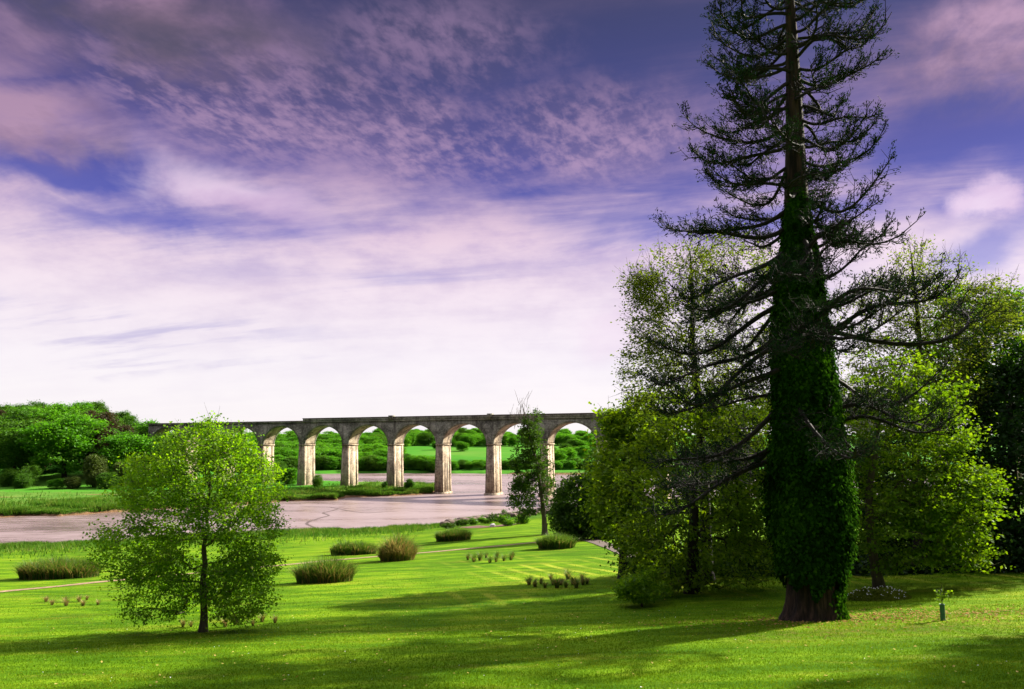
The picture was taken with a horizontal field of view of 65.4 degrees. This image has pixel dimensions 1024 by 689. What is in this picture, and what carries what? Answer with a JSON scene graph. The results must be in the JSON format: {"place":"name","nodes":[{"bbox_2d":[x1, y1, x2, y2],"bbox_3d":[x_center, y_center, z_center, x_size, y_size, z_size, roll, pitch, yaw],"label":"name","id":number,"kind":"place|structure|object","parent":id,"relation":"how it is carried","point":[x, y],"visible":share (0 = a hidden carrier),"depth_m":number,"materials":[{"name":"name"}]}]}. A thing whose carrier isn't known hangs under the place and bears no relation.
{"place":"outdoors","nodes":[
{"label":"outdoors","id":0,"kind":"place"},
{"bbox_2d":[0,542,535,591],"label":"path","id":1,"kind":"structure","parent":0,"point":[276,565],"depth_m":64.86,"materials":[{"name":"beige gravel"}]},
{"bbox_2d":[0,473,928,543],"bbox_3d":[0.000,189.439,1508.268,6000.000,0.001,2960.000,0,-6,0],"label":"river","id":2,"kind":"structure","parent":0,"point":[467,497],"depth_m":195.38,"materials":[{"name":"grey liquid"}]},
{"bbox_2d":[0,471,1004,517],"bbox_3d":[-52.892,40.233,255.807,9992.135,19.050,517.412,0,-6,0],"label":"bank","id":3,"kind":"structure","parent":0,"point":[22,494],"depth_m":231.72,"materials":[{"name":"green plant"}]},
{"bbox_2d":[10,412,114,479],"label":"woodland tree","id":4,"kind":"object","parent":3,"relation":"on","point":[65,441],"visible":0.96,"depth_m":275.47,"materials":[{"name":"green plant"}]},
{"bbox_2d":[310,474,323,487],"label":"bush","id":5,"kind":"object","parent":3,"relation":"on","point":[318,480],"visible":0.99,"depth_m":264.18,"materials":[{"name":"green plant"}]},
{"bbox_2d":[403,478,414,487],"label":"bush","id":6,"kind":"object","parent":3,"relation":"on","point":[409,482],"visible":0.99,"depth_m":263.10,"materials":[{"name":"green plant"}]},
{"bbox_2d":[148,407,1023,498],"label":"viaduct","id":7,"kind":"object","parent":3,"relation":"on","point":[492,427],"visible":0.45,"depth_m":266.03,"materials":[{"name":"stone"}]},
{"bbox_2d":[0,435,1006,491],"bbox_3d":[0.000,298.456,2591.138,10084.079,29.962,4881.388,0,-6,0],"label":"hills","id":8,"kind":"structure","parent":0,"point":[474,453],"depth_m":393.65,"materials":[{"name":"green plant"}]},
{"bbox_2d":[0,403,12,415],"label":"woodland tree","id":9,"kind":"object","parent":8,"relation":"on","point":[3,407],"visible":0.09,"depth_m":372.20,"materials":[{"name":"green plant"}]},
{"bbox_2d":[0,468,18,486],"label":"bush","id":10,"kind":"object","parent":8,"relation":"on","point":[7,477],"visible":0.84,"depth_m":263.65,"materials":[{"name":"green plant"}]},
{"bbox_2d":[0,415,44,472],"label":"woodland tree","id":11,"kind":"object","parent":8,"relation":"on","point":[11,449],"visible":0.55,"depth_m":276.90,"materials":[{"name":"green plant"}]},
{"bbox_2d":[11,473,36,487],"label":"bush","id":12,"kind":"object","parent":8,"relation":"on","point":[24,480],"visible":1,"depth_m":258.77,"materials":[{"name":"green plant"}]},
{"bbox_2d":[0,405,48,431],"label":"woodland tree","id":13,"kind":"object","parent":8,"relation":"on","point":[20,415],"visible":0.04,"depth_m":319.01,"materials":[{"name":"green plant"}]},
{"bbox_2d":[16,465,42,483],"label":"bush","id":14,"kind":"object","parent":8,"relation":"on","point":[35,473],"visible":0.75,"depth_m":265.06,"materials":[{"name":"green plant"}]},
{"bbox_2d":[26,399,47,407],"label":"woodland tree","id":15,"kind":"object","parent":8,"relation":"on","point":[38,403],"visible":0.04,"depth_m":401.81,"materials":[{"name":"green plant"}]},
{"bbox_2d":[45,478,64,488],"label":"bush","id":16,"kind":"object","parent":8,"relation":"on","point":[56,483],"visible":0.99,"depth_m":257.89,"materials":[{"name":"green plant"}]},
{"bbox_2d":[25,401,85,422],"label":"woodland tree","id":17,"kind":"object","parent":8,"relation":"on","point":[55,411],"visible":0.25,"depth_m":330.99,"materials":[{"name":"green plant"}]},
{"bbox_2d":[61,476,82,488],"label":"bush","id":18,"kind":"object","parent":8,"relation":"on","point":[73,482],"visible":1,"depth_m":258.34,"materials":[{"name":"green plant"}]},
{"bbox_2d":[68,400,97,414],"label":"woodland tree","id":19,"kind":"object","parent":8,"relation":"on","point":[79,405],"visible":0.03,"depth_m":368.11,"materials":[{"name":"green plant"}]},
{"bbox_2d":[77,409,98,417],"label":"woodland tree","id":20,"kind":"object","parent":8,"relation":"on","point":[91,412],"visible":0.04,"depth_m":342.94,"materials":[{"name":"green plant"}]},
{"bbox_2d":[79,453,108,487],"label":"bush","id":21,"kind":"object","parent":8,"relation":"on","point":[95,465],"visible":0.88,"depth_m":262.49,"materials":[{"name":"green plant"}]},
{"bbox_2d":[85,399,111,411],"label":"woodland tree","id":22,"kind":"object","parent":8,"relation":"on","point":[99,406],"visible":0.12,"depth_m":390.07,"materials":[{"name":"green plant"}]},
{"bbox_2d":[78,426,123,470],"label":"woodland tree","id":23,"kind":"object","parent":8,"relation":"on","point":[97,446],"visible":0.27,"depth_m":284.88,"materials":[{"name":"green plant"}]},
{"bbox_2d":[83,408,122,434],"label":"woodland tree","id":24,"kind":"object","parent":8,"relation":"on","point":[108,416],"visible":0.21,"depth_m":327.94,"materials":[{"name":"green plant"}]},
{"bbox_2d":[95,472,120,488],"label":"bush","id":25,"kind":"object","parent":8,"relation":"on","point":[101,482],"visible":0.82,"depth_m":258.60,"materials":[{"name":"green plant"}]},
{"bbox_2d":[109,462,130,486],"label":"bush","id":26,"kind":"object","parent":8,"relation":"on","point":[116,466],"visible":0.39,"depth_m":263.19,"materials":[{"name":"green plant"}]},
{"bbox_2d":[114,410,130,417],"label":"woodland tree","id":27,"kind":"object","parent":8,"relation":"on","point":[121,414],"visible":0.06,"depth_m":401.53,"materials":[{"name":"green plant"}]},
{"bbox_2d":[116,424,134,433],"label":"woodland tree","id":28,"kind":"object","parent":8,"relation":"on","point":[124,428],"visible":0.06,"depth_m":327.57,"materials":[{"name":"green plant"}]},
{"bbox_2d":[94,431,163,472],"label":"woodland tree","id":29,"kind":"object","parent":8,"relation":"on","point":[121,445],"visible":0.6,"depth_m":279.42,"materials":[{"name":"green plant"}]},
{"bbox_2d":[120,413,140,426],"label":"woodland tree","id":30,"kind":"object","parent":8,"relation":"on","point":[131,420],"visible":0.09,"depth_m":376.83,"materials":[{"name":"green plant"}]},
{"bbox_2d":[130,418,159,433],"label":"woodland tree","id":31,"kind":"object","parent":8,"relation":"on","point":[143,426],"visible":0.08,"depth_m":312.00,"materials":[{"name":"green plant"}]},
{"bbox_2d":[137,432,173,476],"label":"woodland tree","id":32,"kind":"object","parent":8,"relation":"on","point":[158,438],"visible":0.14,"depth_m":285.08,"materials":[{"name":"green plant"}]},
{"bbox_2d":[274,454,285,466],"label":"hillside tree","id":33,"kind":"object","parent":8,"relation":"on","point":[277,457],"visible":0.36,"depth_m":396.54,"materials":[{"name":"green plant"}]},
{"bbox_2d":[274,460,288,481],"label":"bush","id":34,"kind":"object","parent":8,"relation":"on","point":[281,465],"visible":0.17,"depth_m":294.78,"materials":[{"name":"green plant"}]},
{"bbox_2d":[274,440,297,448],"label":"hillside tree","id":35,"kind":"object","parent":8,"relation":"on","point":[289,445],"visible":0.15,"depth_m":482.17,"materials":[{"name":"green plant"}]},
{"bbox_2d":[274,446,298,457],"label":"hillside tree","id":36,"kind":"object","parent":8,"relation":"on","point":[285,451],"visible":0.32,"depth_m":419.81,"materials":[{"name":"green plant"}]},
{"bbox_2d":[278,467,297,483],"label":"bush","id":37,"kind":"object","parent":8,"relation":"on","point":[288,474],"visible":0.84,"depth_m":284.54,"materials":[{"name":"green plant"}]},
{"bbox_2d":[284,456,297,468],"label":"hillside tree","id":38,"kind":"object","parent":8,"relation":"on","point":[292,461],"visible":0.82,"depth_m":395.59,"materials":[{"name":"green plant"}]},
{"bbox_2d":[315,455,330,469],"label":"hillside tree","id":39,"kind":"object","parent":8,"relation":"on","point":[319,459],"visible":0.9,"depth_m":397.34,"materials":[{"name":"green plant"}]},
{"bbox_2d":[317,442,333,448],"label":"hillside tree","id":40,"kind":"object","parent":8,"relation":"on","point":[326,445],"visible":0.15,"depth_m":472.46,"materials":[{"name":"green plant"}]},
{"bbox_2d":[322,459,339,469],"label":"hillside tree","id":41,"kind":"object","parent":8,"relation":"on","point":[334,464],"visible":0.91,"depth_m":398.16,"materials":[{"name":"green plant"}]},
{"bbox_2d":[324,449,341,457],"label":"hillside tree","id":42,"kind":"object","parent":8,"relation":"on","point":[334,452],"visible":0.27,"depth_m":409.30,"materials":[{"name":"green plant"}]},
{"bbox_2d":[358,458,368,469],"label":"hillside tree","id":43,"kind":"object","parent":8,"relation":"on","point":[360,465],"visible":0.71,"depth_m":396.44,"materials":[{"name":"green plant"}]},
{"bbox_2d":[361,454,383,470],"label":"hillside tree","id":44,"kind":"object","parent":8,"relation":"on","point":[370,462],"visible":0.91,"depth_m":395.70,"materials":[{"name":"green plant"}]},
{"bbox_2d":[363,436,381,443],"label":"hillside tree","id":45,"kind":"object","parent":8,"relation":"on","point":[370,438],"visible":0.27,"depth_m":546.43,"materials":[{"name":"green plant"}]},
{"bbox_2d":[361,443,387,451],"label":"hillside tree","id":46,"kind":"object","parent":8,"relation":"on","point":[372,447],"visible":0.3,"depth_m":459.81,"materials":[{"name":"green plant"}]},
{"bbox_2d":[368,456,386,470],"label":"hillside tree","id":47,"kind":"object","parent":8,"relation":"on","point":[383,460],"visible":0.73,"depth_m":396.93,"materials":[{"name":"green plant"}]},
{"bbox_2d":[372,448,387,457],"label":"hillside tree","id":48,"kind":"object","parent":8,"relation":"on","point":[384,452],"visible":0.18,"depth_m":425.07,"materials":[{"name":"green plant"}]},
{"bbox_2d":[403,436,411,446],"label":"hillside tree","id":49,"kind":"object","parent":8,"relation":"on","point":[407,441],"visible":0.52,"depth_m":629.28,"materials":[{"name":"green plant"}]},
{"bbox_2d":[403,455,419,469],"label":"hillside tree","id":50,"kind":"object","parent":8,"relation":"on","point":[405,466],"visible":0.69,"depth_m":401.40,"materials":[{"name":"green plant"}]},
{"bbox_2d":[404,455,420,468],"bbox_3d":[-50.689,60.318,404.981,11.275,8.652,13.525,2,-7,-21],"label":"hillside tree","id":51,"kind":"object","parent":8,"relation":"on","point":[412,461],"visible":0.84,"depth_m":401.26,"materials":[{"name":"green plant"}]},
{"bbox_2d":[406,434,419,445],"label":"hillside tree","id":52,"kind":"object","parent":8,"relation":"on","point":[413,439],"visible":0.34,"depth_m":646.87,"materials":[{"name":"green plant"}]},
{"bbox_2d":[413,455,431,469],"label":"hillside tree","id":53,"kind":"object","parent":8,"relation":"on","point":[422,462],"visible":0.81,"depth_m":399.07,"materials":[{"name":"green plant"}]},
{"bbox_2d":[417,432,433,445],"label":"hillside tree","id":54,"kind":"object","parent":8,"relation":"on","point":[426,438],"visible":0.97,"depth_m":652.95,"materials":[{"name":"green plant"}]},
{"bbox_2d":[426,458,434,470],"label":"hillside tree","id":55,"kind":"object","parent":8,"relation":"on","point":[431,466],"visible":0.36,"depth_m":395.97,"materials":[{"name":"green plant"}]},
{"bbox_2d":[456,459,465,468],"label":"hillside tree","id":56,"kind":"object","parent":8,"relation":"on","point":[462,463],"visible":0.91,"depth_m":406.17,"materials":[{"name":"green plant"}]},
{"bbox_2d":[455,441,469,450],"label":"hillside tree","id":57,"kind":"object","parent":8,"relation":"on","point":[461,445],"visible":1,"depth_m":578.51,"materials":[{"name":"green plant"}]},
{"bbox_2d":[457,434,477,446],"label":"hillside tree","id":58,"kind":"object","parent":8,"relation":"on","point":[470,440],"visible":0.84,"depth_m":632.91,"materials":[{"name":"green plant"}]},
{"bbox_2d":[472,434,483,445],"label":"hillside tree","id":59,"kind":"object","parent":8,"relation":"on","point":[480,441],"visible":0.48,"depth_m":646.70,"materials":[{"name":"green plant"}]},
{"bbox_2d":[472,459,485,469],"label":"hillside tree","id":60,"kind":"object","parent":8,"relation":"on","point":[480,464],"visible":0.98,"depth_m":401.07,"materials":[{"name":"green plant"}]},
{"bbox_2d":[506,436,517,445],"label":"hillside tree","id":61,"kind":"object","parent":8,"relation":"on","point":[512,441],"visible":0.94,"depth_m":640.75,"materials":[{"name":"green plant"}]},
{"bbox_2d":[554,434,562,444],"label":"hillside tree","id":62,"kind":"object","parent":8,"relation":"on","point":[557,438],"visible":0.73,"depth_m":657.75,"materials":[{"name":"green plant"}]},
{"bbox_2d":[554,449,567,460],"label":"hillside tree","id":63,"kind":"object","parent":8,"relation":"on","point":[560,454],"visible":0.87,"depth_m":463.41,"materials":[{"name":"green plant"}]},
{"bbox_2d":[558,434,576,444],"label":"hillside tree","id":64,"kind":"object","parent":8,"relation":"on","point":[565,437],"visible":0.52,"depth_m":653.87,"materials":[{"name":"green plant"}]},
{"bbox_2d":[562,447,577,459],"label":"hillside tree","id":65,"kind":"object","parent":8,"relation":"on","point":[571,453],"visible":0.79,"depth_m":472.68,"materials":[{"name":"green plant"}]},
{"bbox_2d":[564,461,576,469],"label":"hillside tree","id":66,"kind":"object","parent":8,"relation":"on","point":[569,464],"visible":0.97,"depth_m":400.51,"materials":[{"name":"green plant"}]},
{"bbox_2d":[573,439,588,447],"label":"hillside tree","id":67,"kind":"object","parent":8,"relation":"on","point":[580,442],"visible":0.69,"depth_m":582.78,"materials":[{"name":"green plant"}]},
{"bbox_2d":[573,445,590,457],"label":"hillside tree","id":68,"kind":"object","parent":8,"relation":"on","point":[581,452],"visible":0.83,"depth_m":498.56,"materials":[{"name":"green plant"}]},
{"bbox_2d":[0,496,1023,688],"bbox_3d":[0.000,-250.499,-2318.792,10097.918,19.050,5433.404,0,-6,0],"label":"lawn","id":69,"kind":"structure","parent":0,"point":[526,560],"depth_m":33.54,"materials":[{"name":"green plant"}]},
{"bbox_2d":[7,554,104,579],"bbox_3d":[-37.208,18.236,65.411,8.251,2.351,7.500,-5,-8,35],"label":"bush","id":70,"kind":"object","parent":69,"relation":"on","point":[53,567],"visible":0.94,"depth_m":64.14,"materials":[{"name":"plant"}]},
{"bbox_2d":[70,406,294,632],"bbox_3d":[-13.393,7.223,33.546,8.924,9.512,6.247,0,-6,0],"label":"broadleaf tree","id":71,"kind":"object","parent":69,"relation":"on","point":[156,564],"visible":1,"depth_m":32.54,"materials":[{"name":"green plant"}]},
{"bbox_2d":[0,511,540,561],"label":"rough grass","id":72,"kind":"structure","parent":69,"relation":"on","point":[44,546],"depth_m":129.13,"materials":[{"name":"green plant"}]},
{"bbox_2d":[283,551,365,583],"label":"pampas grass","id":73,"kind":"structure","parent":69,"relation":"on","point":[330,570],"depth_m":52.14,"materials":[{"name":"plant"}]},
{"bbox_2d":[326,538,377,554],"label":"pampas grass","id":74,"kind":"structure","parent":69,"relation":"on","point":[353,548],"depth_m":84.23,"materials":[{"name":"plant"}]},
{"bbox_2d":[372,528,427,561],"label":"pampas grass","id":75,"kind":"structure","parent":69,"relation":"on","point":[397,548],"depth_m":70.07,"materials":[{"name":"plant"}]},
{"bbox_2d":[440,522,456,528],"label":"shrub","id":76,"kind":"object","parent":69,"relation":"on","point":[448,525],"visible":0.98,"depth_m":139.16,"materials":[{"name":"green plant"}]},
{"bbox_2d":[433,527,473,541],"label":"pampas grass","id":77,"kind":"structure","parent":69,"relation":"on","point":[454,534],"depth_m":101.63,"materials":[{"name":"plant"}]},
{"bbox_2d":[454,519,468,525],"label":"shrub","id":78,"kind":"object","parent":69,"relation":"on","point":[461,522],"visible":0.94,"depth_m":144.74,"materials":[{"name":"green plant"}]},
{"bbox_2d":[461,523,519,527],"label":"earth bed","id":79,"kind":"object","parent":69,"relation":"on","point":[478,526],"visible":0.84,"depth_m":135.53,"materials":[{"name":"beige soil"}]},
{"bbox_2d":[497,514,514,525],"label":"shrub","id":80,"kind":"object","parent":79,"relation":"on","point":[504,521],"visible":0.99,"depth_m":132.45,"materials":[{"name":"green plant"}]},
{"bbox_2d":[488,509,508,522],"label":"shrub","id":81,"kind":"object","parent":69,"relation":"on","point":[495,516],"visible":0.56,"depth_m":147.46,"materials":[{"name":"green plant"}]},
{"bbox_2d":[512,516,530,523],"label":"shrub","id":82,"kind":"object","parent":69,"relation":"on","point":[524,521],"visible":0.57,"depth_m":135.96,"materials":[{"name":"green plant"}]},
{"bbox_2d":[504,389,557,534],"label":"slender tree","id":83,"kind":"object","parent":69,"relation":"on","point":[531,457],"visible":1,"depth_m":104.40,"materials":[{"name":"green plant"}]},
{"bbox_2d":[44,597,1023,686],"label":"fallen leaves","id":84,"kind":"object","parent":69,"relation":"on","point":[538,647],"visible":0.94,"depth_m":25.15,"materials":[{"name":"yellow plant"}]},
{"bbox_2d":[532,531,578,549],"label":"pampas grass","id":85,"kind":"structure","parent":69,"relation":"on","point":[556,541],"depth_m":76.25,"materials":[{"name":"plant"}]},
{"bbox_2d":[546,488,574,524],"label":"shrub","id":86,"kind":"object","parent":69,"relation":"on","point":[552,507],"visible":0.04,"depth_m":106.11,"materials":[{"name":"green plant"}]},
{"bbox_2d":[549,576,573,587],"bbox_3d":[2.439,12.808,43.225,1.826,0.828,1.554,-1,-6,6],"label":"grass tuft","id":87,"kind":"object","parent":69,"relation":"on","point":[556,583],"visible":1,"depth_m":43.26,"materials":[{"name":"plant"}]},
{"bbox_2d":[567,575,583,587],"bbox_3d":[3.553,12.765,43.111,1.426,0.760,1.675,5,-8,-36],"label":"grass tuft","id":88,"kind":"object","parent":69,"relation":"on","point":[576,583],"visible":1,"depth_m":43.00,"materials":[{"name":"plant"}]},
{"bbox_2d":[543,448,616,540],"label":"dark shrub","id":89,"kind":"object","parent":69,"relation":"on","point":[566,519],"visible":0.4,"depth_m":89.45,"materials":[{"name":"green plant"}]},
{"bbox_2d":[570,389,686,578],"bbox_3d":[7.034,8.102,47.059,7.146,11.514,7.372,4,-8,-34],"label":"olive green tree","id":90,"kind":"object","parent":69,"relation":"on","point":[619,424],"visible":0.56,"depth_m":46.58,"materials":[{"name":"green plant"}]},
{"bbox_2d":[610,565,675,606],"bbox_3d":[5.969,11.098,36.403,2.958,1.925,2.496,4,-8,-33],"label":"laurel bush","id":91,"kind":"object","parent":69,"relation":"on","point":[638,589],"visible":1,"depth_m":36.02,"materials":[{"name":"green plant"}]},
{"bbox_2d":[592,371,784,597],"bbox_3d":[9.444,6.851,39.842,10.956,11.650,8.441,0,-6,0],"label":"olive green tree","id":92,"kind":"object","parent":69,"relation":"on","point":[691,581],"visible":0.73,"depth_m":39.25,"materials":[{"name":"green plant"}]},
{"bbox_2d":[610,222,775,583],"bbox_3d":[10.911,2.807,44.282,11.312,20.486,6.910,0,-6,0],"label":"sparse tree","id":93,"kind":"object","parent":69,"relation":"on","point":[644,284],"visible":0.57,"depth_m":44.00,"materials":[{"name":"green plant"}]},
{"bbox_2d":[607,392,865,578],"bbox_3d":[13.686,8.160,48.247,16.405,11.318,10.513,0,-6,0],"label":"evergreen tree","id":94,"kind":"object","parent":69,"relation":"on","point":[729,564],"visible":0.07,"depth_m":47.32,"materials":[{"name":"green plant"}]},
{"bbox_2d":[599,602,1023,632],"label":"fallen leaves","id":95,"kind":"object","parent":69,"relation":"on","point":[946,611],"visible":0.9,"depth_m":29.57,"materials":[{"name":"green plant"}]},
{"bbox_2d":[625,0,1019,621],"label":"conifer tree","id":96,"kind":"object","parent":69,"relation":"on","point":[807,509],"visible":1,"depth_m":30.42,"materials":[{"name":"green plant"}]},
{"bbox_2d":[846,586,911,600],"bbox_3d":[16.457,11.220,35.968,3.096,0.702,1.712,0,-6,0],"label":"flower bed","id":97,"kind":"object","parent":69,"relation":"on","point":[880,593],"visible":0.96,"depth_m":35.53,"materials":[{"name":"green plant"}]},
{"bbox_2d":[833,232,1023,565],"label":"sparse tree","id":98,"kind":"object","parent":69,"relation":"on","point":[973,291],"visible":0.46,"depth_m":45.86,"materials":[{"name":"green plant"}]},
{"bbox_2d":[839,332,1022,588],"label":"yellow green tree","id":99,"kind":"object","parent":69,"relation":"on","point":[924,518],"visible":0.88,"depth_m":38.01,"materials":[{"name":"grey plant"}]},
{"bbox_2d":[849,413,1022,575],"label":"evergreen tree","id":100,"kind":"object","parent":69,"relation":"on","point":[857,565],"visible":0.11,"depth_m":47.21,"materials":[{"name":"green plant"}]},
{"bbox_2d":[933,585,953,620],"bbox_3d":[15.201,9.125,28.085,0.656,1.286,0.621,-1,-7,10],"label":"sapling","id":101,"kind":"object","parent":69,"relation":"on","point":[942,609],"visible":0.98,"depth_m":28.07,"materials":[{"name":"green plant"}]},
{"bbox_2d":[910,278,1023,468],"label":"broadleaf tree","id":102,"kind":"object","parent":69,"relation":"on","point":[978,369],"visible":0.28,"depth_m":49.40,"materials":[{"name":"green plant"}]},
{"bbox_2d":[931,337,1023,573],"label":"evergreen tree","id":103,"kind":"object","parent":69,"relation":"on","point":[1009,428],"visible":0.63,"depth_m":44.55,"materials":[{"name":"green plant"}]},
{"bbox_2d":[0,0,1023,434],"label":"sky","id":104,"kind":"structure","parent":0,"point":[249,210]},
{"bbox_2d":[578,538,630,554],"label":"gravel path","id":105,"kind":"structure","parent":0,"point":[601,543],"depth_m":80.54,"materials":[{"name":"grey gravel"}]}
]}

